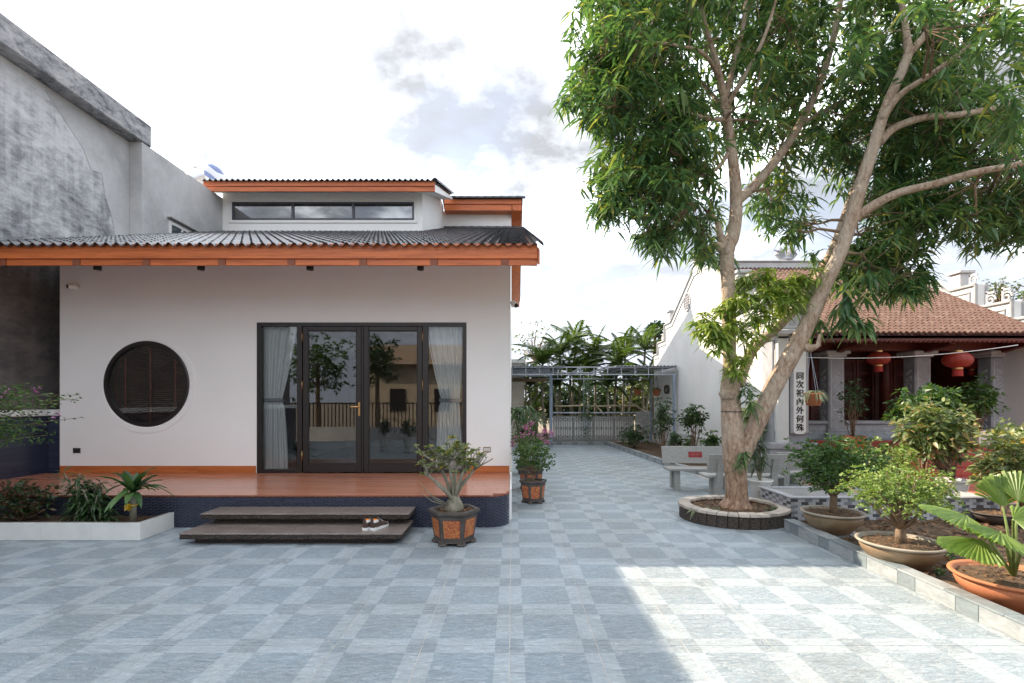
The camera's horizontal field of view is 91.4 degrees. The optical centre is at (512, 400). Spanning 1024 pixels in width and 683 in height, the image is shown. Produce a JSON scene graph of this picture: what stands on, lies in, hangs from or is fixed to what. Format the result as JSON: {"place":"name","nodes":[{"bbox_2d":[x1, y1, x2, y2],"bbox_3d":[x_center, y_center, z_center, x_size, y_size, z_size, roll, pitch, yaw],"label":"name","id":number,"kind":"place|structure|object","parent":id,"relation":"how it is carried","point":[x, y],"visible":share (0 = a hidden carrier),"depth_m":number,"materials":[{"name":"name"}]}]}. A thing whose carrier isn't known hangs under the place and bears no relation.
{"place":"outdoors","nodes":[
{"label":"outdoors","id":0,"kind":"place"},
{"bbox_2d":[0,178,543,526],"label":"house","id":1,"kind":"structure","parent":0,"point":[161,353],"depth_m":8.67,"materials":[{"name":"white paint"}]},
{"bbox_2d":[66,284,78,288],"bbox_3d":[-7.556,-1.962,8.593,0.095,0.094,0.173,0,0,23],"label":"security camera","id":2,"kind":"object","parent":1,"relation":"attached to","point":[71,286],"visible":1,"depth_m":8.56,"materials":[{"name":"white paint"}]},
{"bbox_2d":[93,266,101,270],"bbox_3d":[-6.225,-2.035,7.500,0.104,0.142,0.102,0,0,0],"label":"spotlight","id":3,"kind":"object","parent":1,"relation":"attached to","point":[98,268],"visible":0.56,"depth_m":7.47,"materials":[{"name":"black plastic"}]},
{"bbox_2d":[103,341,188,426],"bbox_3d":[-6.346,-0.295,8.811,1.600,1.492,0.318,0,0,0],"label":"round window","id":4,"kind":"structure","parent":1,"relation":"in","point":[111,378],"depth_m":8.80,"materials":[{"name":"brown metal"}]},
{"bbox_2d":[264,327,296,468],"bbox_3d":[-4.121,-0.057,8.830,0.660,2.570,0.100,0,0,0],"label":"curtain","id":5,"kind":"object","parent":1,"relation":"hanging from","point":[279,343],"visible":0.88,"depth_m":8.83,"materials":[{"name":"white fabric"}]},
{"bbox_2d":[257,322,465,472],"bbox_3d":[-2.614,-0.057,8.675,3.633,2.607,0.170,0,0,0],"label":"entrance door","id":6,"kind":"structure","parent":1,"relation":"in","point":[303,328],"depth_m":8.67,"materials":[{"name":"brown metal"}]},
{"bbox_2d":[429,327,461,468],"bbox_3d":[-1.204,-0.057,8.830,0.660,2.570,0.100,0,0,0],"label":"curtain","id":7,"kind":"object","parent":1,"relation":"hanging from","point":[445,345],"visible":0.77,"depth_m":8.83,"materials":[{"name":"white fabric"}]},
{"bbox_2d":[510,301,517,307],"bbox_3d":[0.029,-1.682,8.677,0.105,0.144,0.190,0,0,-23],"label":"security camera","id":8,"kind":"object","parent":1,"relation":"attached to","point":[514,304],"visible":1,"depth_m":8.62,"materials":[{"name":"white paint"}]},
{"bbox_2d":[0,444,1023,682],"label":"courtyard paving","id":9,"kind":"structure","parent":0,"point":[604,564],"depth_m":4.07,"materials":[{"name":"tile"}]},
{"bbox_2d":[0,409,59,479],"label":"boundary wall","id":10,"kind":"structure","parent":9,"relation":"on","point":[26,459],"depth_m":8.49,"materials":[{"name":"blue tile"}]},
{"bbox_2d":[0,512,173,539],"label":"corner planter","id":11,"kind":"object","parent":9,"relation":"on","point":[54,528],"visible":0.88,"depth_m":6.02,"materials":[{"name":"white paint"}]},
{"bbox_2d":[0,478,60,520],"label":"croton shrub","id":12,"kind":"object","parent":11,"relation":"on","point":[25,508],"visible":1,"depth_m":6.30,"materials":[{"name":"green plant"}]},
{"bbox_2d":[0,382,82,446],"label":"bougainvillea","id":13,"kind":"object","parent":11,"relation":"on","point":[9,407],"visible":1,"depth_m":6.07,"materials":[{"name":"green plant"}]},
{"bbox_2d":[50,466,118,521],"bbox_3d":[-5.449,1.233,6.415,0.927,0.750,0.644,0,0,38],"label":"bushy dracaena","id":14,"kind":"object","parent":11,"relation":"in","point":[90,505],"visible":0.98,"depth_m":6.30,"materials":[{"name":"green plant"}]},
{"bbox_2d":[101,507,124,521],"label":"plant","id":15,"kind":"object","parent":11,"relation":"on","point":[112,517],"visible":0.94,"depth_m":6.29,"materials":[{"name":"green plant"}]},
{"bbox_2d":[98,467,174,521],"bbox_3d":[-4.758,1.188,6.254,0.823,0.665,0.856,0,0,0],"label":"corn plant","id":16,"kind":"object","parent":11,"relation":"on","point":[133,484],"visible":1,"depth_m":6.26,"materials":[{"name":"green plant"}]},
{"bbox_2d":[179,520,412,542],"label":"step slab","id":17,"kind":"structure","parent":9,"relation":"on","point":[212,531],"depth_m":5.91,"materials":[{"name":"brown stone"}]},
{"bbox_2d":[200,507,415,522],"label":"step slab","id":18,"kind":"structure","parent":17,"relation":"on","point":[298,514],"depth_m":6.31,"materials":[{"name":"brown stone"}]},
{"bbox_2d":[362,516,370,530],"bbox_3d":[-1.721,1.460,6.067,0.098,0.154,0.293,0,0,14],"label":"sneaker","id":19,"kind":"object","parent":17,"relation":"on","point":[366,524],"visible":0.62,"depth_m":5.93,"materials":[{"name":"brown leather"}]},
{"bbox_2d":[370,516,388,530],"bbox_3d":[-1.609,1.460,6.059,0.098,0.154,0.293,0,0,24],"label":"sneaker","id":20,"kind":"object","parent":17,"relation":"on","point":[377,523],"visible":1,"depth_m":5.98,"materials":[{"name":"brown leather"}]},
{"bbox_2d":[413,434,492,546],"bbox_3d":[-0.730,1.036,5.922,1.005,1.289,0.636,0,0,0],"label":"potted adenium","id":21,"kind":"object","parent":9,"relation":"on","point":[453,518],"visible":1,"depth_m":5.82,"materials":[{"name":"plant"}]},
{"bbox_2d":[511,404,548,472],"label":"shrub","id":22,"kind":"object","parent":9,"relation":"on","point":[515,412],"visible":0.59,"depth_m":11.52,"materials":[{"name":"plant"}]},
{"bbox_2d":[511,368,549,444],"bbox_3d":[0.563,0.262,19.644,1.526,2.837,3.712,0,0,0],"label":"lean to shed","id":23,"kind":"object","parent":9,"relation":"on","point":[517,390],"visible":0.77,"depth_m":19.00,"materials":[{"name":"paint"}]},
{"bbox_2d":[510,421,554,488],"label":"potted bougainvillea","id":24,"kind":"object","parent":9,"relation":"on","point":[523,473],"visible":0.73,"depth_m":9.53,"materials":[{"name":"green plant"}]},
{"bbox_2d":[511,442,556,504],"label":"potted shrub","id":25,"kind":"object","parent":9,"relation":"on","point":[532,488],"visible":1,"depth_m":8.21,"materials":[{"name":"green plant"}]},
{"bbox_2d":[546,441,605,444],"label":"gate sill","id":26,"kind":"structure","parent":9,"relation":"on","point":[579,442],"depth_m":19.17,"materials":[{"name":"tile"}]},
{"bbox_2d":[579,376,593,440],"bbox_3d":[2.830,0.293,19.171,0.613,2.513,0.445,0,0,0],"label":"vine lattice","id":27,"kind":"object","parent":26,"relation":"on","point":[588,401],"visible":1,"depth_m":19.19,"materials":[{"name":"paint"}]},
{"bbox_2d":[512,365,676,446],"bbox_3d":[2.705,0.225,18.250,5.470,2.910,3.500,0,0,0],"label":"lane canopy","id":28,"kind":"object","parent":9,"relation":"on","point":[614,369],"visible":0.82,"depth_m":18.04,"materials":[{"name":"metal"}]},
{"bbox_2d":[631,377,641,394],"bbox_3d":[4.617,-0.550,18.592,0.509,0.670,0.484,0,0,-37],"label":"hanging pot","id":29,"kind":"object","parent":28,"relation":"hanging from","point":[638,390],"visible":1,"depth_m":18.52,"materials":[{"name":"ceramic"}]},
{"bbox_2d":[650,376,661,395],"bbox_3d":[5.072,-0.524,17.602,0.460,0.721,0.530,0,0,29],"label":"hanging pot","id":30,"kind":"object","parent":28,"relation":"hanging from","point":[656,391],"visible":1,"depth_m":17.51,"materials":[{"name":"ceramic"}]},
{"bbox_2d":[635,412,652,442],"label":"gate pier","id":31,"kind":"structure","parent":9,"relation":"on","point":[642,421],"depth_m":19.42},
{"bbox_2d":[553,412,643,440],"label":"lane gate","id":32,"kind":"structure","parent":31,"relation":"attached to","point":[601,428],"depth_m":19.49,"materials":[{"name":"metal"}]},
{"bbox_3d":[4.978,0.275,19.600,0.691,0.434,0.064,0,0,0],"label":"bamboo pole","id":33,"kind":"object","parent":31,"relation":"on","visible":0},
{"bbox_2d":[554,405,637,406],"bbox_3d":[3.280,0.196,19.700,3.291,0.087,0.064,0,0,0],"label":"bamboo pole","id":34,"kind":"object","parent":33,"relation":"attached to","point":[595,406],"visible":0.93,"depth_m":19.68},
{"bbox_2d":[606,441,705,474],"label":"garden kerb","id":35,"kind":"structure","parent":9,"relation":"on","point":[652,458],"depth_m":14.64,"materials":[{"name":"stone"}]},
{"bbox_2d":[613,442,706,465],"bbox_3d":[4.587,1.605,15.050,1.806,0.030,8.700,0,0,0],"label":"narrow bed","id":36,"kind":"object","parent":9,"relation":"on","point":[653,448],"visible":0.31,"depth_m":16.57,"materials":[{"name":"soil"}]},
{"bbox_2d":[617,423,650,447],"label":"bed shrub","id":37,"kind":"object","parent":36,"relation":"on","point":[633,437],"visible":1,"depth_m":16.93,"materials":[{"name":"green plant"}]},
{"bbox_2d":[647,397,676,453],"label":"bed shrub","id":38,"kind":"object","parent":36,"relation":"on","point":[661,416],"visible":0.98,"depth_m":14.77,"materials":[{"name":"green plant"}]},
{"bbox_2d":[667,431,686,445],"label":"bed shrub","id":39,"kind":"object","parent":36,"relation":"on","point":[677,437],"visible":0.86,"depth_m":13.75,"materials":[{"name":"green plant"}]},
{"bbox_2d":[683,435,696,445],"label":"bed shrub","id":40,"kind":"object","parent":36,"relation":"on","point":[687,441],"visible":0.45,"depth_m":12.98,"materials":[{"name":"green plant"}]},
{"bbox_2d":[677,403,708,463],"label":"bed shrub","id":41,"kind":"object","parent":36,"relation":"on","point":[694,418],"visible":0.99,"depth_m":12.73,"materials":[{"name":"green plant"}]},
{"bbox_2d":[699,430,721,445],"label":"bed shrub","id":42,"kind":"object","parent":36,"relation":"on","point":[709,441],"visible":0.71,"depth_m":11.92,"materials":[{"name":"green plant"}]},
{"bbox_2d":[741,394,766,439],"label":"bed shrub","id":43,"kind":"object","parent":36,"relation":"on","point":[745,420],"visible":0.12,"depth_m":10.81,"materials":[{"name":"green plant"}]},
{"bbox_2d":[661,446,724,489],"bbox_3d":[3.600,1.285,9.592,1.350,0.790,0.565,0,0,3],"label":"stone bench","id":44,"kind":"object","parent":9,"relation":"on","point":[672,455],"visible":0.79,"depth_m":9.75,"materials":[{"name":"stone"}]},
{"bbox_2d":[678,495,790,529],"bbox_3d":[3.161,1.578,7.180,1.502,0.203,1.392,0,0,0],"label":"planter","id":45,"kind":"object","parent":9,"relation":"on","point":[756,517],"visible":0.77,"depth_m":6.73,"materials":[{"name":"grey stone"}]},
{"bbox_2d":[549,0,1023,509],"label":"mango tree","id":46,"kind":"object","parent":45,"relation":"in","point":[626,71],"visible":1,"depth_m":6.90,"materials":[{"name":"green plant"}]},
{"bbox_2d":[799,355,828,405],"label":"hanging spider plant","id":47,"kind":"object","parent":46,"relation":"hanging from","point":[813,398],"visible":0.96,"depth_m":6.92,"materials":[{"name":"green plant"}]},
{"bbox_2d":[698,454,787,494],"bbox_3d":[3.940,1.285,8.578,1.300,0.790,0.565,0,0,2],"label":"stone bench","id":48,"kind":"object","parent":9,"relation":"on","point":[714,473],"visible":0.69,"depth_m":8.37,"materials":[{"name":"stone"}]},
{"bbox_2d":[747,435,773,497],"bbox_3d":[3.923,1.066,7.988,0.443,1.224,0.397,0,0,0],"label":"potted dracaena","id":49,"kind":"object","parent":9,"relation":"on","point":[760,463],"visible":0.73,"depth_m":7.95,"materials":[{"name":"plant"}]},
{"bbox_2d":[748,443,798,483],"bbox_3d":[5.294,1.285,10.293,1.300,0.790,0.565,0,0,-2],"label":"stone bench","id":50,"kind":"object","parent":9,"relation":"on","point":[792,482],"visible":0.05,"depth_m":10.21,"materials":[{"name":"stone"}]},
{"bbox_2d":[776,452,844,485],"bbox_3d":[5.193,1.285,8.908,1.300,0.790,0.565,0,0,-4],"label":"stone bench","id":51,"kind":"object","parent":9,"relation":"on","point":[791,468],"visible":0.12,"depth_m":8.68,"materials":[{"name":"stone"}]},
{"bbox_2d":[653,246,1023,481],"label":"temple","id":52,"kind":"structure","parent":9,"relation":"on","point":[966,315],"depth_m":11.20,"materials":[{"name":"paint"}]},
{"bbox_2d":[664,385,669,393],"bbox_3d":[5.440,-0.408,17.628,0.120,0.320,0.315,0,0,0],"label":"wall lamp","id":53,"kind":"object","parent":52,"relation":"attached to","point":[666,389],"visible":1,"depth_m":17.52,"materials":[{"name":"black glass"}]},
{"bbox_2d":[810,360,818,419],"bbox_3d":[7.970,-0.110,12.995,0.460,1.920,0.070,0,0,0],"label":"hall door","id":54,"kind":"structure","parent":52,"relation":"in","point":[814,410],"depth_m":12.99,"materials":[{"name":"red paint"}]},
{"bbox_2d":[844,360,855,419],"bbox_3d":[8.670,-0.110,12.995,0.460,1.920,0.070,0,0,0],"label":"hall door","id":55,"kind":"structure","parent":52,"relation":"in","point":[849,365],"depth_m":12.99,"materials":[{"name":"red paint"}]},
{"bbox_2d":[856,360,873,419],"bbox_3d":[9.150,-0.110,12.995,0.460,1.920,0.070,0,0,0],"label":"hall door","id":56,"kind":"structure","parent":52,"relation":"in","point":[864,370],"depth_m":12.98,"materials":[{"name":"red paint"}]},
{"bbox_2d":[866,343,890,371],"bbox_3d":[7.869,-0.949,10.750,0.450,0.642,0.450,0,0,0],"label":"paper lantern","id":57,"kind":"object","parent":52,"relation":"hanging from","point":[877,363],"visible":0.97,"depth_m":10.65,"materials":[{"name":"paper"}]},
{"bbox_2d":[874,360,892,419],"bbox_3d":[9.630,-0.110,12.995,0.460,1.920,0.070,0,0,0],"label":"hall door","id":58,"kind":"structure","parent":52,"relation":"in","point":[876,374],"depth_m":12.96,"materials":[{"name":"red paint"}]},
{"bbox_2d":[893,360,903,415],"bbox_3d":[10.110,-0.110,12.995,0.460,1.920,0.070,0,0,0],"label":"hall door","id":59,"kind":"structure","parent":52,"relation":"in","point":[898,365],"depth_m":12.98,"materials":[{"name":"red paint"}]},
{"bbox_2d":[802,345,1016,358],"bbox_3d":[7.797,-0.996,10.125,4.634,0.262,0.013,0,0,3],"label":"washing line","id":60,"kind":"object","parent":52,"relation":"attached to","point":[921,355],"visible":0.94,"depth_m":10.09,"materials":[{"name":"white paint"}]},
{"bbox_2d":[941,343,974,375],"bbox_3d":[9.256,-0.900,10.400,0.524,0.760,0.524,0,0,0],"label":"paper lantern","id":61,"kind":"object","parent":52,"relation":"hanging from","point":[955,362],"visible":0.94,"depth_m":10.29,"materials":[{"name":"paper"}]},
{"bbox_2d":[964,356,978,375],"bbox_3d":[10.856,-1.113,11.800,0.440,1.014,0.440,0,0,0],"label":"paper lantern","id":62,"kind":"object","parent":52,"relation":"hanging from","point":[972,367],"visible":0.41,"depth_m":11.72,"materials":[{"name":"paper"}]},
{"bbox_2d":[953,372,1011,443],"bbox_3d":[9.877,0.156,10.615,0.963,1.543,0.863,0,0,0],"label":"potted shrub","id":63,"kind":"object","parent":52,"relation":"on","point":[988,401],"visible":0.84,"depth_m":10.49,"materials":[{"name":"green plant"}]},
{"bbox_2d":[834,531,856,537],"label":"stone block","id":64,"kind":"structure","parent":9,"relation":"on","point":[852,534],"depth_m":5.93,"materials":[{"name":"stone"}]},
{"bbox_2d":[781,433,891,534],"bbox_3d":[3.978,0.989,6.122,1.288,1.182,0.935,0,0,0],"label":"bonsai bush","id":65,"kind":"object","parent":64,"relation":"on","point":[832,518],"visible":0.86,"depth_m":5.95,"materials":[{"name":"green plant"}]},
{"bbox_2d":[758,486,999,520],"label":"tiled pond","id":66,"kind":"structure","parent":9,"relation":"on","point":[794,499],"depth_m":6.86,"materials":[{"name":"tile"}]},
{"bbox_2d":[784,519,1023,642],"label":"garden kerb","id":67,"kind":"structure","parent":9,"relation":"on","point":[1000,618],"depth_m":4.31,"materials":[{"name":"stone"}]},
{"bbox_2d":[0,0,1023,400],"label":"sky","id":68,"kind":"structure","parent":0,"point":[461,94],"materials":[{"name":"white"}]},
{"bbox_2d":[528,403,648,443],"bbox_3d":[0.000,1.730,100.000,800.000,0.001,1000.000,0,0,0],"label":"ground","id":69,"kind":"structure","parent":0,"point":[540,426],"depth_m":29.32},
{"bbox_2d":[0,13,221,409],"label":"neighbour building","id":70,"kind":"structure","parent":69,"relation":"on","point":[79,157],"depth_m":9.18,"materials":[{"name":"concrete"}]},
{"bbox_2d":[167,216,197,232],"bbox_3d":[-8.101,-3.923,12.300,0.103,0.890,1.000,0,0,0],"label":"window","id":71,"kind":"structure","parent":70,"relation":"in","point":[173,227],"depth_m":12.10,"materials":[{"name":"white paint"}]},
{"bbox_2d":[185,164,224,193],"bbox_3d":[-9.700,-6.480,15.508,1.550,1.560,0.674,0,0,25],"label":"water tank","id":72,"kind":"object","parent":70,"relation":"on","point":[208,172],"visible":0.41,"depth_m":15.09,"materials":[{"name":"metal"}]},
{"bbox_2d":[512,359,525,365],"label":"house","id":73,"kind":"structure","parent":69,"relation":"on","point":[521,362],"depth_m":23.65,"materials":[{"name":"white paint"}]},
{"bbox_2d":[512,320,556,433],"bbox_3d":[1.042,-1.241,25.948,2.779,5.950,2.200,0,0,0],"label":"background tree","id":74,"kind":"object","parent":69,"relation":"on","point":[532,358],"visible":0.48,"depth_m":25.88,"materials":[{"name":"green plant"}]},
{"bbox_2d":[524,364,557,439],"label":"areca palm","id":75,"kind":"object","parent":69,"relation":"on","point":[530,385],"visible":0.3,"depth_m":21.44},
{"bbox_2d":[512,340,571,439],"bbox_3d":[1.260,-0.506,21.861,2.730,4.488,2.595,0,0,0],"label":"areca palm","id":76,"kind":"object","parent":69,"relation":"on","point":[546,352],"visible":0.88,"depth_m":21.94,"materials":[{"name":"plant"}]},
{"bbox_2d":[524,382,563,423],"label":"background tree","id":77,"kind":"object","parent":69,"relation":"on","point":[537,403],"visible":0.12,"depth_m":25.88,"materials":[{"name":"green plant"}]},
{"bbox_2d":[532,363,582,415],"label":"areca palm","id":78,"kind":"object","parent":69,"relation":"on","point":[573,389],"visible":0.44,"depth_m":22.36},
{"bbox_2d":[533,330,594,415],"bbox_3d":[2.143,-0.750,23.059,2.702,4.968,2.989,0,0,-21],"label":"areca palm","id":79,"kind":"object","parent":69,"relation":"on","point":[566,347],"visible":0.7,"depth_m":22.70,"materials":[{"name":"plant"}]},
{"bbox_2d":[524,377,617,424],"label":"background tree","id":80,"kind":"object","parent":69,"relation":"on","point":[565,394],"visible":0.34,"depth_m":26.25,"materials":[{"name":"green plant"}]},
{"bbox_2d":[550,346,602,415],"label":"areca palm","id":81,"kind":"object","parent":69,"relation":"on","point":[575,362],"visible":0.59,"depth_m":22.72,"materials":[{"name":"plant"}]},
{"bbox_2d":[551,319,611,411],"bbox_3d":[3.182,-1.196,25.012,2.877,5.860,3.636,0,0,-28],"label":"areca palm","id":82,"kind":"object","parent":69,"relation":"on","point":[574,331],"visible":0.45,"depth_m":24.82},
{"bbox_2d":[553,361,609,415],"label":"areca palm","id":83,"kind":"object","parent":69,"relation":"on","point":[577,381],"visible":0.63,"depth_m":21.77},
{"bbox_2d":[566,345,612,415],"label":"areca palm","id":84,"kind":"object","parent":69,"relation":"on","point":[584,361],"visible":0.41,"depth_m":23.19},
{"bbox_2d":[572,325,625,415],"bbox_3d":[4.029,-0.969,23.874,3.175,5.400,3.234,0,0,33],"label":"areca palm","id":85,"kind":"object","parent":69,"relation":"on","point":[597,341],"visible":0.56,"depth_m":23.78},
{"bbox_2d":[561,375,649,419],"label":"background tree","id":86,"kind":"object","parent":69,"relation":"on","point":[599,391],"visible":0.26,"depth_m":26.76,"materials":[{"name":"green plant"}]},
{"bbox_2d":[580,363,637,415],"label":"areca palm","id":87,"kind":"object","parent":69,"relation":"on","point":[606,382],"visible":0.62,"depth_m":21.75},
{"bbox_2d":[587,340,647,415],"bbox_3d":[4.740,-0.457,22.560,2.668,4.375,2.687,0,0,15],"label":"areca palm","id":88,"kind":"object","parent":69,"relation":"on","point":[620,354],"visible":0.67,"depth_m":22.23,"materials":[{"name":"plant"}]},
{"bbox_2d":[599,324,652,415],"bbox_3d":[5.496,-1.046,24.951,3.358,5.554,3.593,0,0,0],"label":"areca palm","id":89,"kind":"object","parent":69,"relation":"on","point":[622,340],"visible":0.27,"depth_m":24.69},
{"bbox_2d":[600,373,653,420],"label":"background tree","id":90,"kind":"object","parent":69,"relation":"on","point":[634,397],"visible":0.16,"depth_m":26.34,"materials":[{"name":"green plant"}]},
{"bbox_2d":[604,360,653,415],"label":"areca palm","id":91,"kind":"object","parent":69,"relation":"on","point":[634,381],"visible":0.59,"depth_m":21.84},
{"bbox_2d":[612,324,661,415],"bbox_3d":[6.351,-0.980,23.958,3.142,5.421,3.348,0,0,-13],"label":"areca palm","id":92,"kind":"object","parent":69,"relation":"on","point":[645,342],"visible":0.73,"depth_m":23.87,"materials":[{"name":"plant"}]},
{"bbox_2d":[624,357,653,419],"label":"areca palm","id":93,"kind":"object","parent":69,"relation":"on","point":[644,364],"visible":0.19,"depth_m":22.37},
{"bbox_2d":[628,336,659,363],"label":"areca palm","id":94,"kind":"object","parent":69,"relation":"on","point":[652,351],"visible":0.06,"depth_m":25.94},
{"bbox_2d":[644,319,664,426],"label":"background tree","id":95,"kind":"object","parent":69,"relation":"on","point":[659,325],"visible":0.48,"depth_m":25.90,"materials":[{"name":"green plant"}]},
{"bbox_2d":[983,276,1023,302],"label":"background tree","id":96,"kind":"object","parent":69,"relation":"on","point":[997,294],"visible":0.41,"depth_m":20.79,"materials":[{"name":"green plant"}]},
{"bbox_2d":[1016,291,1023,299],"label":"background tree","id":97,"kind":"object","parent":69,"relation":"on","point":[1018,296],"visible":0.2,"depth_m":20.03,"materials":[{"name":"green plant"}]},
{"bbox_2d":[797,481,1016,503],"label":"temple forecourt","id":98,"kind":"structure","parent":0,"point":[972,487],"depth_m":9.33,"materials":[{"name":"tile"}]},
{"bbox_2d":[837,378,868,480],"bbox_3d":[6.924,0.579,10.188,0.591,2.103,0.581,0,0,0],"label":"potted shrub","id":99,"kind":"object","parent":98,"relation":"on","point":[856,403],"visible":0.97,"depth_m":10.15,"materials":[{"name":"green plant"}]},
{"bbox_2d":[890,438,920,479],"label":"potted shrub","id":100,"kind":"object","parent":98,"relation":"on","point":[892,444],"visible":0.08,"depth_m":9.86,"materials":[{"name":"green plant"}]},
{"bbox_2d":[881,383,971,479],"bbox_3d":[7.681,0.645,9.304,1.466,1.980,1.053,0,0,-10],"label":"garden shrub","id":101,"kind":"object","parent":98,"relation":"on","point":[938,392],"visible":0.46,"depth_m":9.22,"materials":[{"name":"green plant"}]},
{"bbox_2d":[889,396,986,491],"bbox_3d":[6.837,0.773,8.120,1.319,1.715,1.220,0,0,0],"label":"potted bush","id":102,"kind":"object","parent":98,"relation":"on","point":[946,439],"visible":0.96,"depth_m":7.92,"materials":[{"name":"green plant"}]},
{"bbox_2d":[801,504,1023,590],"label":"garden bed","id":103,"kind":"object","parent":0,"point":[948,579],"visible":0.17,"depth_m":6.21,"materials":[{"name":"soil"}]},
{"bbox_2d":[852,436,921,484],"bbox_3d":[5.873,1.094,7.919,1.053,1.087,0.721,0,0,0],"label":"garden shrub","id":104,"kind":"object","parent":103,"relation":"on","point":[896,458],"visible":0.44,"depth_m":7.82,"materials":[{"name":"green plant"}]},
{"bbox_2d":[829,461,969,570],"bbox_3d":[3.885,1.110,5.030,1.149,1.029,0.950,0,0,0],"label":"bonsai bush","id":105,"kind":"object","parent":103,"relation":"on","point":[915,552],"visible":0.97,"depth_m":4.87,"materials":[{"name":"green plant"}]},
{"bbox_2d":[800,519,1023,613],"bbox_3d":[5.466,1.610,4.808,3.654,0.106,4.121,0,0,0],"label":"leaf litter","id":106,"kind":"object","parent":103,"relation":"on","point":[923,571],"visible":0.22,"depth_m":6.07,"materials":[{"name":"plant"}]},
{"bbox_2d":[933,567,946,576],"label":"weed","id":107,"kind":"object","parent":103,"relation":"on","point":[938,571],"visible":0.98,"depth_m":4.60,"materials":[{"name":"green plant"}]},
{"bbox_2d":[918,470,1023,614],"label":"fan palm","id":108,"kind":"object","parent":103,"relation":"on","point":[985,571],"visible":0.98,"depth_m":3.98,"materials":[{"name":"plant"}]},
{"bbox_2d":[958,427,1023,526],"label":"bonsai tree","id":109,"kind":"object","parent":103,"relation":"on","point":[998,461],"visible":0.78,"depth_m":6.55,"materials":[{"name":"green plant"}]},
{"bbox_2d":[984,417,1023,507],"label":"garden shrub","id":110,"kind":"object","parent":103,"relation":"on","point":[1020,431],"visible":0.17,"depth_m":7.45,"materials":[{"name":"green plant"}]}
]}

